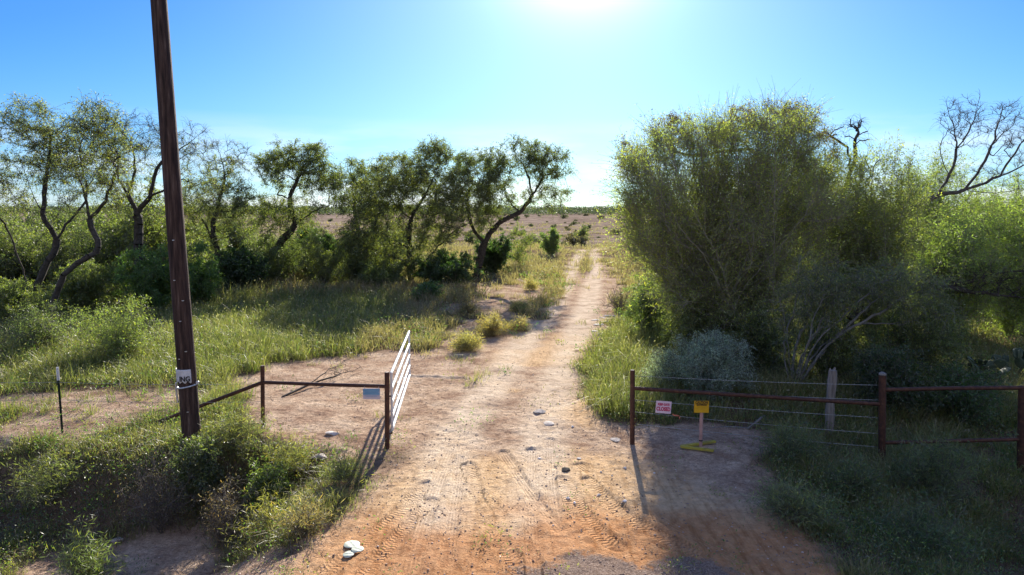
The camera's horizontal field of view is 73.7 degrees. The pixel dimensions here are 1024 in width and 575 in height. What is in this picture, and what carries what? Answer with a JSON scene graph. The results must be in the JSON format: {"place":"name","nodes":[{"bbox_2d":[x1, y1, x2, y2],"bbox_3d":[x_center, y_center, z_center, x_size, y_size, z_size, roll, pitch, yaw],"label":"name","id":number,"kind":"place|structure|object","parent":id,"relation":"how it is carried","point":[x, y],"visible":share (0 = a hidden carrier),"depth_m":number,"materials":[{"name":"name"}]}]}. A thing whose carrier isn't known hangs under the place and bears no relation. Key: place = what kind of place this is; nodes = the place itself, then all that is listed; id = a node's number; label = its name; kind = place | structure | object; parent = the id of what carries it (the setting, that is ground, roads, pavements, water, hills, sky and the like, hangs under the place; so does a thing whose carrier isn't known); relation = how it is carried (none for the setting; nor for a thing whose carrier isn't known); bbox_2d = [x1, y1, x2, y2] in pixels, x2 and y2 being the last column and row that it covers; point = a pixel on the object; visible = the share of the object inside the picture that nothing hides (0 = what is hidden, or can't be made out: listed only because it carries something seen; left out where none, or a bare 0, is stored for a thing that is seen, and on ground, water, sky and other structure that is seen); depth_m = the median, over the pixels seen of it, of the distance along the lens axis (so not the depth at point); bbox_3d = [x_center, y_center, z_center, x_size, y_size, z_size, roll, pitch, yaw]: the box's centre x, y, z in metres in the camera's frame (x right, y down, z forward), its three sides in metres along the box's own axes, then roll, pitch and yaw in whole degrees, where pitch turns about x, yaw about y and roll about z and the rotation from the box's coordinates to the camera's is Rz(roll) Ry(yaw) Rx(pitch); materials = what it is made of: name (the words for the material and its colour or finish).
{"place":"outdoors","nodes":[
{"label":"outdoors","id":0,"kind":"place"},
{"bbox_2d":[3,324,841,574],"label":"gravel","id":1,"kind":"structure","parent":0,"point":[500,496],"depth_m":10.28,"materials":[{"name":"beige gravel"}]},
{"bbox_2d":[11,246,842,574],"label":"dirt road","id":2,"kind":"structure","parent":0,"point":[597,548],"depth_m":11.14,"materials":[{"name":"beige soil"}]},
{"bbox_2d":[283,362,362,396],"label":"fallen branch","id":3,"kind":"object","parent":2,"relation":"on","point":[302,387],"visible":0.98,"depth_m":17.29,"materials":[{"name":"brown wood"}]},
{"bbox_2d":[680,440,715,451],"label":"yellow boards","id":4,"kind":"object","parent":2,"relation":"on","point":[689,446],"visible":1,"depth_m":12.49,"materials":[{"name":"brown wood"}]},
{"bbox_2d":[0,212,1023,574],"bbox_3d":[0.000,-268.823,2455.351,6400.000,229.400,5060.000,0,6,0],"label":"ground","id":5,"kind":"structure","parent":0,"point":[490,302],"depth_m":13.75,"materials":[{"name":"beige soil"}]},
{"bbox_2d":[0,234,47,286],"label":"thicket shrub","id":6,"kind":"object","parent":5,"relation":"on","point":[16,272],"visible":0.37,"depth_m":34.42,"materials":[{"name":"green plant"}]},
{"bbox_2d":[0,212,56,288],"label":"thicket shrub","id":7,"kind":"object","parent":5,"relation":"on","point":[5,247],"visible":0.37,"depth_m":34.53,"materials":[{"name":"green plant"}]},
{"bbox_2d":[0,275,63,322],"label":"green bush","id":8,"kind":"object","parent":5,"relation":"on","point":[12,292],"visible":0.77,"depth_m":25.77,"materials":[{"name":"green plant"}]},
{"bbox_2d":[0,216,74,247],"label":"thicket shrub","id":9,"kind":"object","parent":5,"relation":"on","point":[31,229],"visible":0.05,"depth_m":41.52,"materials":[{"name":"green plant"}]},
{"bbox_2d":[0,435,85,529],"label":"weed clump","id":10,"kind":"object","parent":5,"relation":"on","point":[36,491],"visible":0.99,"depth_m":11.54,"materials":[{"name":"green plant"}]},
{"bbox_2d":[0,297,94,353],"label":"feathery bush","id":11,"kind":"object","parent":5,"relation":"on","point":[25,332],"visible":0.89,"depth_m":20.58,"materials":[{"name":"green plant"}]},
{"bbox_2d":[15,227,92,287],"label":"thicket shrub","id":12,"kind":"object","parent":5,"relation":"on","point":[46,254],"visible":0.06,"depth_m":36.35,"materials":[{"name":"green plant"}]},
{"bbox_2d":[20,197,92,238],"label":"thicket shrub","id":13,"kind":"object","parent":5,"relation":"on","point":[36,213],"visible":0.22,"depth_m":48.95,"materials":[{"name":"green plant"}]},
{"bbox_2d":[56,367,63,432],"bbox_3d":[-8.881,2.300,13.417,0.042,1.497,0.047,0,6,0],"label":"fence post","id":14,"kind":"object","parent":5,"relation":"on","point":[59,392],"visible":0.82,"depth_m":13.40,"materials":[{"name":"black metal"}]},
{"bbox_2d":[15,217,110,290],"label":"thicket shrub","id":15,"kind":"object","parent":5,"relation":"on","point":[61,258],"visible":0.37,"depth_m":33.91,"materials":[{"name":"green plant"}]},
{"bbox_2d":[0,91,137,293],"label":"mesquite tree","id":16,"kind":"object","parent":5,"relation":"on","point":[22,129],"visible":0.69,"depth_m":26.46,"materials":[{"name":"green plant"}]},
{"bbox_2d":[39,506,130,574],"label":"weed clump","id":17,"kind":"object","parent":5,"relation":"on","point":[80,564],"visible":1,"depth_m":9.36,"materials":[{"name":"green plant"}]},
{"bbox_2d":[43,256,129,309],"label":"green bush","id":18,"kind":"object","parent":5,"relation":"on","point":[83,285],"visible":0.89,"depth_m":28.67,"materials":[{"name":"green plant"}]},
{"bbox_2d":[33,89,149,321],"bbox_3d":[-15.093,-2.792,24.978,4.165,8.797,3.295,0,6,0],"label":"mesquite tree","id":19,"kind":"object","parent":5,"relation":"on","point":[100,133],"visible":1,"depth_m":24.58,"materials":[{"name":"green plant"}]},
{"bbox_2d":[75,195,132,234],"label":"thicket shrub","id":20,"kind":"object","parent":5,"relation":"on","point":[103,211],"visible":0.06,"depth_m":48.77,"materials":[{"name":"green plant"}]},
{"bbox_2d":[68,206,167,284],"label":"thicket shrub","id":21,"kind":"object","parent":5,"relation":"on","point":[114,243],"visible":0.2,"depth_m":36.49,"materials":[{"name":"green plant"}]},
{"bbox_2d":[65,290,172,360],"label":"feathery bush","id":22,"kind":"object","parent":5,"relation":"on","point":[124,335],"visible":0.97,"depth_m":19.62,"materials":[{"name":"green plant"}]},
{"bbox_2d":[89,171,213,276],"bbox_3d":[-19.515,-2.697,37.089,5.578,7.451,5.960,2,7,18],"label":"thicket shrub","id":23,"kind":"object","parent":5,"relation":"on","point":[127,225],"visible":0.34,"depth_m":36.15,"materials":[{"name":"green plant"}]},
{"bbox_2d":[105,242,200,310],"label":"green bush","id":24,"kind":"object","parent":5,"relation":"on","point":[154,282],"visible":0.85,"depth_m":28.49,"materials":[{"name":"green plant"}]},
{"bbox_2d":[89,107,225,292],"bbox_3d":[-15.826,-3.511,30.702,6.103,8.954,3.721,0,6,0],"label":"mesquite tree","id":25,"kind":"object","parent":5,"relation":"on","point":[137,216],"visible":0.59,"depth_m":30.65,"materials":[{"name":"green plant"}]},
{"bbox_2d":[109,444,207,537],"bbox_3d":[-5.805,3.367,11.207,1.508,1.736,1.347,-2,7,-20],"label":"dry weed","id":26,"kind":"object","parent":5,"relation":"on","point":[156,509],"visible":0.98,"depth_m":11.10,"materials":[{"name":"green plant"}]},
{"bbox_2d":[150,0,201,454],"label":"utility pole","id":27,"kind":"object","parent":5,"relation":"on","point":[188,400],"visible":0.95,"depth_m":11.88,"materials":[{"name":"brown wood"}]},
{"bbox_2d":[176,368,191,383],"bbox_3d":[-5.855,1.569,12.099,0.347,0.250,0.133,3,7,25],"label":"sign","id":28,"kind":"object","parent":27,"relation":"attached to","point":[184,376],"visible":1,"depth_m":12.04,"materials":[{"name":"metal"}]},
{"bbox_2d":[156,224,231,265],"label":"thicket shrub","id":29,"kind":"object","parent":5,"relation":"on","point":[222,245],"visible":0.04,"depth_m":41.08,"materials":[{"name":"green plant"}]},
{"bbox_2d":[161,431,230,511],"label":"leafy weed","id":30,"kind":"object","parent":5,"relation":"on","point":[199,466],"visible":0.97,"depth_m":11.46,"materials":[{"name":"green plant"}]},
{"bbox_2d":[168,239,227,303],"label":"green bush","id":31,"kind":"object","parent":5,"relation":"on","point":[207,284],"visible":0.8,"depth_m":30.93,"materials":[{"name":"green plant"}]},
{"bbox_2d":[162,139,268,281],"bbox_3d":[-15.555,-3.798,35.711,5.224,8.282,4.182,0,6,0],"label":"mesquite tree","id":32,"kind":"object","parent":5,"relation":"on","point":[215,209],"visible":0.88,"depth_m":35.42,"materials":[{"name":"green plant"}]},
{"bbox_2d":[192,472,262,550],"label":"dry weed","id":33,"kind":"object","parent":5,"relation":"on","point":[226,520],"visible":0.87,"depth_m":10.59,"materials":[{"name":"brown plant"}]},
{"bbox_2d":[0,278,464,381],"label":"meadow grass","id":34,"kind":"structure","parent":5,"relation":"on","point":[267,343],"depth_m":23.23,"materials":[{"name":"green plant"}]},
{"bbox_2d":[206,199,262,249],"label":"thicket shrub","id":35,"kind":"object","parent":5,"relation":"on","point":[238,239],"visible":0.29,"depth_m":54.09,"materials":[{"name":"green plant"}]},
{"bbox_2d":[211,243,271,290],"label":"evergreen bush","id":36,"kind":"object","parent":5,"relation":"on","point":[242,265],"visible":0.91,"depth_m":35.59,"materials":[{"name":"green plant"}]},
{"bbox_2d":[195,398,290,468],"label":"weed clump","id":37,"kind":"object","parent":5,"relation":"on","point":[236,432],"visible":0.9,"depth_m":12.31,"materials":[{"name":"green plant"}]},
{"bbox_2d":[223,480,302,548],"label":"weed clump","id":38,"kind":"object","parent":5,"relation":"on","point":[265,507],"visible":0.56,"depth_m":9.93,"materials":[{"name":"green plant"}]},
{"bbox_2d":[238,455,298,511],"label":"leafy weed","id":39,"kind":"object","parent":5,"relation":"on","point":[271,475],"visible":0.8,"depth_m":11.50,"materials":[{"name":"green plant"}]},
{"bbox_2d":[149,365,389,448],"bbox_3d":[-4.731,2.269,13.361,5.304,1.684,0.588,2,7,14],"label":"pipe fence","id":40,"kind":"object","parent":5,"relation":"on","point":[262,382],"visible":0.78,"depth_m":13.20,"materials":[{"name":"brown metal"}]},
{"bbox_2d":[363,386,379,398],"bbox_3d":[-2.548,1.909,12.396,0.310,0.233,0.041,0,6,0],"label":"sign","id":41,"kind":"object","parent":40,"relation":"hanging from","point":[371,393],"visible":1,"depth_m":12.38,"materials":[{"name":"blue"}]},
{"bbox_2d":[390,331,410,433],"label":"tube gate","id":42,"kind":"structure","parent":40,"relation":"attached to","point":[393,396],"depth_m":13.94,"materials":[{"name":"white metal"}]},
{"bbox_2d":[244,226,298,277],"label":"thicket shrub","id":43,"kind":"object","parent":5,"relation":"on","point":[249,242],"visible":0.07,"depth_m":40.95,"materials":[{"name":"green plant"}]},
{"bbox_2d":[251,231,309,283],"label":"thicket shrub","id":44,"kind":"object","parent":5,"relation":"on","point":[278,267],"visible":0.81,"depth_m":38.51,"materials":[{"name":"green plant"}]},
{"bbox_2d":[256,417,325,486],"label":"weed clump","id":45,"kind":"object","parent":5,"relation":"on","point":[284,454],"visible":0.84,"depth_m":11.93,"materials":[{"name":"green plant"}]},
{"bbox_2d":[235,134,350,279],"bbox_3d":[-12.732,-4.491,39.719,7.018,8.795,4.742,0,6,0],"label":"mesquite tree","id":46,"kind":"object","parent":5,"relation":"on","point":[278,168],"visible":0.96,"depth_m":39.13,"materials":[{"name":"green plant"}]},
{"bbox_2d":[264,485,342,544],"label":"weed clump","id":47,"kind":"object","parent":5,"relation":"on","point":[305,515],"visible":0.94,"depth_m":9.32,"materials":[{"name":"green plant"}]},
{"bbox_2d":[291,225,341,274],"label":"evergreen bush","id":48,"kind":"object","parent":5,"relation":"on","point":[328,246],"visible":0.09,"depth_m":42.62,"materials":[{"name":"green plant"}]},
{"bbox_2d":[0,281,639,574],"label":"bank grass","id":49,"kind":"structure","parent":5,"relation":"on","point":[224,376],"depth_m":13.31,"materials":[{"name":"green plant"}]},
{"bbox_2d":[290,226,353,285],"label":"thicket shrub","id":50,"kind":"object","parent":5,"relation":"on","point":[317,259],"visible":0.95,"depth_m":37.85,"materials":[{"name":"green plant"}]},
{"bbox_2d":[19,221,661,296],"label":"pasture grass","id":51,"kind":"structure","parent":5,"relation":"on","point":[537,258],"depth_m":44.29,"materials":[{"name":"green plant"}]},
{"bbox_2d":[307,440,379,491],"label":"weed clump","id":52,"kind":"object","parent":5,"relation":"on","point":[344,473],"visible":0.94,"depth_m":10.95,"materials":[{"name":"green plant"}]},
{"bbox_2d":[321,154,393,227],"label":"mesquite tree","id":53,"kind":"object","parent":5,"relation":"on","point":[352,175],"visible":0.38,"depth_m":42.02,"materials":[{"name":"green plant"}]},
{"bbox_2d":[329,228,388,283],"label":"thicket shrub","id":54,"kind":"object","parent":5,"relation":"on","point":[351,263],"visible":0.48,"depth_m":38.29,"materials":[{"name":"green plant"}]},
{"bbox_2d":[353,255,410,288],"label":"evergreen bush","id":55,"kind":"object","parent":5,"relation":"on","point":[382,271],"visible":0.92,"depth_m":37.02,"materials":[{"name":"green plant"}]},
{"bbox_2d":[329,132,493,280],"bbox_3d":[-5.752,-4.392,38.934,9.465,8.752,5.862,0,6,0],"label":"mesquite tree","id":56,"kind":"object","parent":5,"relation":"on","point":[411,180],"visible":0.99,"depth_m":38.00,"materials":[{"name":"green plant"}]},
{"bbox_2d":[408,280,443,299],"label":"weedy shrub","id":57,"kind":"object","parent":5,"relation":"on","point":[425,286],"visible":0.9,"depth_m":32.89,"materials":[{"name":"green plant"}]},
{"bbox_2d":[409,246,482,287],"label":"evergreen bush","id":58,"kind":"object","parent":5,"relation":"on","point":[453,266],"visible":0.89,"depth_m":37.73,"materials":[{"name":"green plant"}]},
{"bbox_2d":[447,328,485,351],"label":"grass tussock","id":59,"kind":"object","parent":5,"relation":"on","point":[465,342],"depth_m":21.06,"materials":[{"name":"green plant"}]},
{"bbox_2d":[452,293,482,315],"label":"shrub","id":60,"kind":"object","parent":5,"relation":"on","point":[467,304],"depth_m":28.10,"materials":[{"name":"green plant"}]},
{"bbox_2d":[0,203,983,214],"bbox_3d":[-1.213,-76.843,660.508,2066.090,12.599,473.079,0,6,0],"label":"woods","id":61,"kind":"object","parent":5,"relation":"on","point":[581,210],"visible":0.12,"depth_m":457.47,"materials":[{"name":"green plant"}]},
{"bbox_2d":[472,231,513,274],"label":"evergreen bush","id":62,"kind":"object","parent":5,"relation":"on","point":[497,256],"visible":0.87,"depth_m":44.49,"materials":[{"name":"green plant"}]},
{"bbox_2d":[472,311,514,338],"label":"grass tussock","id":63,"kind":"object","parent":5,"relation":"on","point":[491,327],"depth_m":23.62,"materials":[{"name":"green plant"}]},
{"bbox_2d":[0,265,1023,574],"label":"ground weeds","id":64,"kind":"object","parent":5,"relation":"on","point":[618,419],"visible":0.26,"depth_m":11.96,"materials":[{"name":"green plant"}]},
{"bbox_2d":[446,131,580,280],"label":"mesquite tree","id":65,"kind":"object","parent":5,"relation":"on","point":[488,177],"visible":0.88,"depth_m":41.16,"materials":[{"name":"green plant"}]},
{"bbox_2d":[503,313,531,332],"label":"grass tussock","id":66,"kind":"object","parent":5,"relation":"on","point":[522,320],"depth_m":24.68,"materials":[{"name":"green plant"}]},
{"bbox_2d":[503,297,535,312],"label":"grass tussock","id":67,"kind":"object","parent":5,"relation":"on","point":[513,303],"depth_m":29.19,"materials":[{"name":"green plant"}]},
{"bbox_2d":[507,220,538,267],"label":"young mesquite","id":68,"kind":"object","parent":5,"relation":"on","point":[517,257],"visible":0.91,"depth_m":49.79,"materials":[{"name":"green plant"}]},
{"bbox_2d":[538,227,561,255],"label":"young mesquite","id":69,"kind":"object","parent":5,"relation":"on","point":[548,245],"visible":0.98,"depth_m":61.63,"materials":[{"name":"green plant"}]},
{"bbox_2d":[561,233,589,245],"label":"pasture shrub","id":70,"kind":"object","parent":5,"relation":"on","point":[577,239],"visible":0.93,"depth_m":86.34,"materials":[{"name":"green plant"}]},
{"bbox_2d":[600,284,631,312],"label":"bare shrub","id":71,"kind":"object","parent":5,"relation":"on","point":[613,303],"visible":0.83,"depth_m":28.65,"materials":[{"name":"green plant"}]},
{"bbox_2d":[610,273,674,338],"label":"understorey bush","id":72,"kind":"object","parent":5,"relation":"on","point":[635,312],"visible":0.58,"depth_m":22.48,"materials":[{"name":"green plant"}]},
{"bbox_2d":[635,344,686,393],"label":"sagebrush","id":73,"kind":"object","parent":5,"relation":"on","point":[658,362],"visible":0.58,"depth_m":16.03,"materials":[{"name":"green plant"}]},
{"bbox_2d":[642,289,742,353],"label":"understorey bush","id":74,"kind":"object","parent":5,"relation":"on","point":[687,323],"visible":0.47,"depth_m":19.41,"materials":[{"name":"green plant"}]},
{"bbox_2d":[694,401,708,446],"bbox_3d":[3.471,2.602,12.592,0.270,1.074,0.086,0,6,0],"label":"marker sign","id":75,"kind":"object","parent":5,"relation":"on","point":[701,407],"visible":0.99,"depth_m":12.52,"materials":[{"name":"yellow"}]},
{"bbox_2d":[656,325,768,402],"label":"sagebrush","id":76,"kind":"object","parent":5,"relation":"on","point":[713,363],"visible":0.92,"depth_m":15.46,"materials":[{"name":"green plant"}]},
{"bbox_2d":[609,94,850,237],"bbox_3d":[6.999,-2.165,22.026,7.844,8.163,3.099,-1,7,-7],"label":"mesquite tree","id":77,"kind":"object","parent":5,"relation":"on","point":[740,108],"visible":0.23,"depth_m":21.53,"materials":[{"name":"green plant"}]},
{"bbox_2d":[585,75,885,357],"bbox_3d":[6.529,-1.673,19.791,8.761,8.971,5.597,0,6,0],"label":"willow baccharis","id":78,"kind":"object","parent":5,"relation":"on","point":[731,242],"visible":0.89,"depth_m":19.34,"materials":[{"name":"green plant"}]},
{"bbox_2d":[720,296,806,375],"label":"understorey bush","id":79,"kind":"object","parent":5,"relation":"on","point":[763,343],"visible":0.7,"depth_m":18.04,"materials":[{"name":"green plant"}]},
{"bbox_2d":[552,281,1023,574],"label":"roadside grass","id":80,"kind":"structure","parent":5,"relation":"on","point":[619,361],"depth_m":14.17,"materials":[{"name":"green plant"}]},
{"bbox_2d":[752,409,836,471],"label":"weed clump","id":81,"kind":"object","parent":5,"relation":"on","point":[790,445],"visible":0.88,"depth_m":11.89,"materials":[{"name":"green plant"}]},
{"bbox_2d":[737,468,856,536],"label":"weed clump","id":82,"kind":"object","parent":5,"relation":"on","point":[783,502],"visible":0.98,"depth_m":9.53,"materials":[{"name":"green plant"}]},
{"bbox_2d":[630,369,1023,472],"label":"pipe fence","id":83,"kind":"object","parent":5,"relation":"on","point":[881,417],"visible":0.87,"depth_m":12.38,"materials":[{"name":"brown metal"}]},
{"bbox_2d":[655,401,671,413],"bbox_3d":[2.818,2.228,12.705,0.285,0.235,0.010,3,7,4],"label":"sign","id":84,"kind":"object","parent":83,"relation":"attached to","point":[663,407],"visible":1,"depth_m":12.70,"materials":[{"name":"white metal"}]},
{"bbox_2d":[825,367,836,438],"bbox_3d":[6.415,2.487,13.769,0.201,1.796,0.185,0,6,0],"label":"wood post","id":85,"kind":"object","parent":5,"relation":"on","point":[831,388],"visible":0.75,"depth_m":13.68,"materials":[{"name":"grey wood"}]},
{"bbox_2d":[794,305,887,383],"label":"understorey bush","id":86,"kind":"object","parent":5,"relation":"on","point":[831,358],"visible":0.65,"depth_m":16.62,"materials":[{"name":"green plant"}]},
{"bbox_2d":[792,134,894,342],"bbox_3d":[10.180,-1.224,21.562,3.655,7.250,4.167,0,6,0],"label":"brush shrub","id":87,"kind":"object","parent":5,"relation":"on","point":[860,162],"visible":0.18,"depth_m":20.93,"materials":[{"name":"green plant"}]},
{"bbox_2d":[796,439,904,517],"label":"weed clump","id":88,"kind":"object","parent":5,"relation":"on","point":[859,474],"visible":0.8,"depth_m":10.86,"materials":[{"name":"green plant"}]},
{"bbox_2d":[819,115,889,326],"bbox_3d":[11.802,-2.140,23.870,2.835,7.699,1.254,0,6,0],"label":"dead snag","id":89,"kind":"object","parent":5,"relation":"on","point":[856,130],"visible":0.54,"depth_m":23.56,"materials":[{"name":"wood"}]},
{"bbox_2d":[757,251,977,385],"bbox_3d":[8.389,1.063,16.398,5.168,3.939,2.573,0,6,0],"label":"grey multi stem bush","id":90,"kind":"object","parent":5,"relation":"on","point":[809,304],"visible":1,"depth_m":16.05,"materials":[{"name":"green plant"}]},
{"bbox_2d":[808,128,954,340],"bbox_3d":[11.201,-1.157,20.817,4.063,7.311,4.541,0,6,0],"label":"brush shrub","id":91,"kind":"object","parent":5,"relation":"on","point":[892,239],"visible":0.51,"depth_m":20.09,"materials":[{"name":"green plant"}]},
{"bbox_2d":[841,334,933,423],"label":"understorey bush","id":92,"kind":"object","parent":5,"relation":"on","point":[893,366],"visible":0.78,"depth_m":14.67,"materials":[{"name":"green plant"}]},
{"bbox_2d":[860,295,982,378],"bbox_3d":[10.124,1.470,17.067,2.813,2.575,2.675,6,9,44],"label":"understorey bush","id":93,"kind":"object","parent":5,"relation":"on","point":[925,341],"visible":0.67,"depth_m":16.69,"materials":[{"name":"green plant"}]},
{"bbox_2d":[843,256,1023,340],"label":"fallen limb tree","id":94,"kind":"object","parent":5,"relation":"on","point":[981,292],"visible":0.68,"depth_m":20.24,"materials":[{"name":"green plant"}]},
{"bbox_2d":[867,140,1004,322],"bbox_3d":[15.043,-1.840,24.657,5.070,6.923,4.706,0,6,0],"label":"brush shrub","id":95,"kind":"object","parent":5,"relation":"on","point":[934,174],"visible":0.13,"depth_m":24.26,"materials":[{"name":"green plant"}]},
{"bbox_2d":[881,423,997,515],"bbox_3d":[7.038,3.174,11.367,1.751,1.770,1.810,0,6,0],"label":"weed clump","id":96,"kind":"object","parent":5,"relation":"on","point":[937,478],"visible":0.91,"depth_m":11.23,"materials":[{"name":"green plant"}]},
{"bbox_2d":[881,91,1023,327],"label":"dead tree","id":97,"kind":"object","parent":5,"relation":"on","point":[967,187],"visible":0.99,"depth_m":21.65,"materials":[{"name":"wood"}]},
{"bbox_2d":[901,197,1023,349],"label":"brush shrub","id":98,"kind":"object","parent":5,"relation":"on","point":[948,253],"visible":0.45,"depth_m":20.93,"materials":[{"name":"green plant"}]},
{"bbox_2d":[913,353,1018,433],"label":"understorey bush","id":99,"kind":"object","parent":5,"relation":"on","point":[968,399],"visible":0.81,"depth_m":14.28,"materials":[{"name":"green plant"}]},
{"bbox_2d":[949,160,1023,320],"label":"brush shrub","id":100,"kind":"object","parent":5,"relation":"on","point":[1011,199],"visible":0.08,"depth_m":25.54,"materials":[{"name":"green plant"}]},
{"bbox_2d":[959,185,1023,340],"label":"brush shrub","id":101,"kind":"object","parent":5,"relation":"on","point":[1011,321],"visible":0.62,"depth_m":22.34,"materials":[{"name":"green plant"}]},
{"bbox_2d":[965,347,1023,382],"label":"prickly pear","id":102,"kind":"object","parent":5,"relation":"on","point":[1018,354],"visible":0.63,"depth_m":16.91,"materials":[{"name":"green plant"}]},
{"bbox_2d":[0,0,1023,207],"label":"sky","id":103,"kind":"structure","parent":0,"point":[365,79],"materials":[{"name":"blue"}]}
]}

